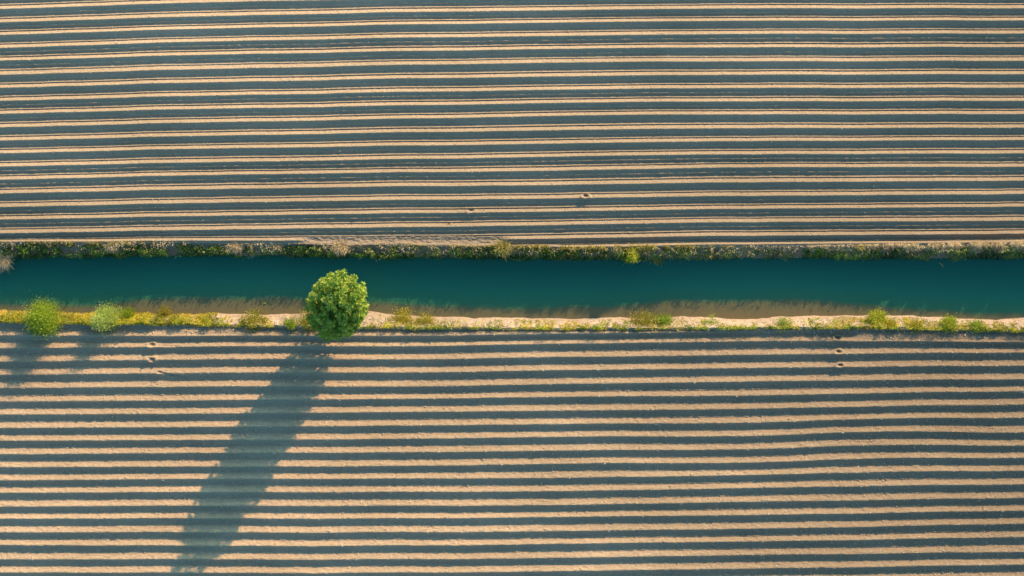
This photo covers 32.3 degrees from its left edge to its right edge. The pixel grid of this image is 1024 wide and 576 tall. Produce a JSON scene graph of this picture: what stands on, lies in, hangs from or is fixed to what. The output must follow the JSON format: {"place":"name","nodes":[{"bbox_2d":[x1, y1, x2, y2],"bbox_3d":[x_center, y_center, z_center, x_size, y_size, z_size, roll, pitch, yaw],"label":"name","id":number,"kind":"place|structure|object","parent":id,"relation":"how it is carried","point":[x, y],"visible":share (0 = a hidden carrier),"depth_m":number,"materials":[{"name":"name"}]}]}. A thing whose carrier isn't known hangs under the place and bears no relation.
{"place":"outdoors","nodes":[
{"label":"outdoors","id":0,"kind":"place"},
{"bbox_2d":[0,0,1023,247],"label":"field","id":1,"kind":"structure","parent":0,"point":[208,34],"depth_m":99.91,"materials":[{"name":"soil"}]},
{"bbox_2d":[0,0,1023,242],"bbox_3d":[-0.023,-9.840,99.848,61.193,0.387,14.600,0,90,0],"label":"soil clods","id":2,"kind":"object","parent":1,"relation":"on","point":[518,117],"visible":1,"depth_m":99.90,"materials":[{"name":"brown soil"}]},
{"bbox_2d":[0,323,1023,575],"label":"field","id":3,"kind":"structure","parent":0,"point":[780,517],"depth_m":99.92,"materials":[{"name":"soil"}]},
{"bbox_2d":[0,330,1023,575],"bbox_3d":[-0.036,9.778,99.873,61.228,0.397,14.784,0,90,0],"label":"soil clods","id":4,"kind":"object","parent":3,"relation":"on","point":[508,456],"visible":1,"depth_m":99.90,"materials":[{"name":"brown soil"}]},
{"bbox_2d":[0,254,1023,319],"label":"water","id":5,"kind":"structure","parent":0,"point":[759,288],"depth_m":101.00,"materials":[{"name":"teal liquid"}]},
{"bbox_2d":[0,240,1023,258],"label":"bank","id":6,"kind":"structure","parent":0,"point":[171,250],"depth_m":100.34,"materials":[{"name":"green plant"}]},
{"bbox_2d":[0,247,15,269],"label":"dry shrub","id":7,"kind":"object","parent":6,"relation":"on","point":[5,261],"visible":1,"depth_m":100.19,"materials":[{"name":"beige plant"}]},
{"bbox_2d":[99,242,123,252],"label":"grass tuft","id":8,"kind":"object","parent":6,"relation":"on","point":[107,246],"visible":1,"depth_m":99.91,"materials":[{"name":"beige plant"}]},
{"bbox_2d":[226,241,243,254],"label":"grass tuft","id":9,"kind":"object","parent":6,"relation":"on","point":[233,248],"visible":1,"depth_m":99.91,"materials":[{"name":"beige plant"}]},
{"bbox_2d":[245,250,259,257],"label":"grass tuft","id":10,"kind":"object","parent":6,"relation":"on","point":[253,253],"visible":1,"depth_m":100.55,"materials":[{"name":"green plant"}]},
{"bbox_2d":[272,242,283,251],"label":"grass tuft","id":11,"kind":"object","parent":6,"relation":"on","point":[278,247],"visible":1,"depth_m":99.96,"materials":[{"name":"beige plant"}]},
{"bbox_2d":[325,238,350,256],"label":"grass tuft","id":12,"kind":"object","parent":6,"relation":"on","point":[339,249],"visible":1,"depth_m":99.86,"materials":[{"name":"beige plant"}]},
{"bbox_2d":[493,238,516,257],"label":"grass tuft","id":13,"kind":"object","parent":6,"relation":"on","point":[503,250],"visible":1,"depth_m":99.78,"materials":[{"name":"plant"}]},
{"bbox_2d":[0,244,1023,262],"bbox_3d":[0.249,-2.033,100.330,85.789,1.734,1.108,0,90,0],"label":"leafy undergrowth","id":14,"kind":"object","parent":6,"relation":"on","point":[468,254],"visible":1,"depth_m":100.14,"materials":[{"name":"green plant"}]},
{"bbox_2d":[511,248,525,255],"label":"grass tuft","id":15,"kind":"object","parent":6,"relation":"on","point":[519,250],"visible":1,"depth_m":99.98,"materials":[{"name":"green plant"}]},
{"bbox_2d":[620,243,640,265],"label":"bush","id":16,"kind":"object","parent":6,"relation":"on","point":[628,258],"visible":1,"depth_m":99.79,"materials":[{"name":"green plant"}]},
{"bbox_2d":[649,259,663,265],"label":"grass tuft","id":17,"kind":"object","parent":6,"relation":"on","point":[656,262],"visible":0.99,"depth_m":100.94,"materials":[{"name":"green plant"}]},
{"bbox_2d":[679,248,696,257],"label":"grass tuft","id":18,"kind":"object","parent":6,"relation":"on","point":[682,253],"visible":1,"depth_m":100.05,"materials":[{"name":"green plant"}]},
{"bbox_2d":[855,242,865,251],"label":"grass tuft","id":19,"kind":"object","parent":6,"relation":"on","point":[860,247],"visible":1,"depth_m":99.82,"materials":[{"name":"yellow plant"}]},
{"bbox_2d":[0,310,1023,331],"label":"bank","id":20,"kind":"structure","parent":0,"point":[375,316],"depth_m":100.27,"materials":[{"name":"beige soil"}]},
{"bbox_2d":[18,292,65,342],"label":"bush","id":21,"kind":"object","parent":20,"relation":"on","point":[44,321],"visible":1,"depth_m":99.18,"materials":[{"name":"green plant"}]},
{"bbox_2d":[86,298,122,333],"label":"bush","id":22,"kind":"object","parent":20,"relation":"on","point":[106,315],"visible":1,"depth_m":99.44,"materials":[{"name":"green plant"}]},
{"bbox_2d":[117,304,137,319],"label":"bush","id":23,"kind":"object","parent":20,"relation":"on","point":[127,312],"visible":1,"depth_m":100.16,"materials":[{"name":"green plant"}]},
{"bbox_2d":[154,304,172,317],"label":"weed","id":24,"kind":"object","parent":20,"relation":"on","point":[164,312],"visible":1,"depth_m":100.62,"materials":[{"name":"yellow plant"}]},
{"bbox_2d":[240,307,270,331],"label":"bush","id":25,"kind":"object","parent":20,"relation":"on","point":[253,318],"visible":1,"depth_m":99.86,"materials":[{"name":"green plant"}]},
{"bbox_2d":[282,316,297,329],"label":"bush","id":26,"kind":"object","parent":20,"relation":"on","point":[291,323],"visible":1,"depth_m":99.65,"materials":[{"name":"green plant"}]},
{"bbox_2d":[291,308,317,332],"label":"bush","id":27,"kind":"object","parent":20,"relation":"on","point":[305,321],"visible":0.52,"depth_m":99.72,"materials":[{"name":"green plant"}]},
{"bbox_2d":[305,269,368,341],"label":"broadleaf tree","id":28,"kind":"object","parent":20,"relation":"on","point":[339,307],"visible":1,"depth_m":95.06,"materials":[{"name":"green plant"}]},
{"bbox_2d":[390,304,415,323],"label":"bush","id":29,"kind":"object","parent":20,"relation":"on","point":[401,318],"visible":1,"depth_m":100.17,"materials":[{"name":"green plant"}]},
{"bbox_2d":[412,310,436,329],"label":"bush","id":30,"kind":"object","parent":20,"relation":"on","point":[425,320],"visible":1,"depth_m":100.00,"materials":[{"name":"green plant"}]},
{"bbox_2d":[0,309,1023,333],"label":"weeds","id":31,"kind":"object","parent":20,"relation":"on","point":[906,319],"visible":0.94,"depth_m":99.87,"materials":[{"name":"green plant"}]},
{"bbox_2d":[3,318,1022,333],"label":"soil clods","id":32,"kind":"object","parent":20,"relation":"on","point":[501,327],"visible":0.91,"depth_m":99.92,"materials":[{"name":"brown soil"}]},
{"bbox_2d":[5,317,1020,333],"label":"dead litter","id":33,"kind":"object","parent":20,"relation":"on","point":[570,330],"visible":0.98,"depth_m":99.84,"materials":[{"name":"brown plant"}]},
{"bbox_2d":[627,309,659,335],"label":"bush","id":34,"kind":"object","parent":20,"relation":"on","point":[645,321],"visible":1,"depth_m":100.03,"materials":[{"name":"green plant"}]},
{"bbox_2d":[654,311,674,324],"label":"bush","id":35,"kind":"object","parent":20,"relation":"on","point":[661,319],"visible":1,"depth_m":100.12,"materials":[{"name":"green plant"}]},
{"bbox_2d":[701,313,719,325],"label":"bush","id":36,"kind":"object","parent":20,"relation":"on","point":[714,320],"visible":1,"depth_m":100.02,"materials":[{"name":"green plant"}]},
{"bbox_2d":[775,316,794,332],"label":"bush","id":37,"kind":"object","parent":20,"relation":"on","point":[783,321],"visible":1,"depth_m":99.85,"materials":[{"name":"green plant"}]},
{"bbox_2d":[864,306,888,328],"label":"bush","id":38,"kind":"object","parent":20,"relation":"on","point":[876,316],"visible":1,"depth_m":100.05,"materials":[{"name":"green plant"}]},
{"bbox_2d":[880,317,898,332],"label":"bush","id":39,"kind":"object","parent":20,"relation":"on","point":[887,323],"visible":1,"depth_m":99.91,"materials":[{"name":"green plant"}]},
{"bbox_2d":[908,315,925,332],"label":"bush","id":40,"kind":"object","parent":20,"relation":"on","point":[914,321],"visible":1,"depth_m":99.83,"materials":[{"name":"green plant"}]},
{"bbox_2d":[937,313,959,333],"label":"bush","id":41,"kind":"object","parent":20,"relation":"on","point":[947,321],"visible":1,"depth_m":99.83,"materials":[{"name":"green plant"}]},
{"bbox_2d":[966,318,984,334],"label":"bush","id":42,"kind":"object","parent":20,"relation":"on","point":[973,324],"visible":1,"depth_m":99.82,"materials":[{"name":"green plant"}]},
{"bbox_2d":[750,239,1023,253],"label":"tall grass","id":43,"kind":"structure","parent":0,"point":[980,246],"depth_m":99.78,"materials":[{"name":"plant"}]}
]}

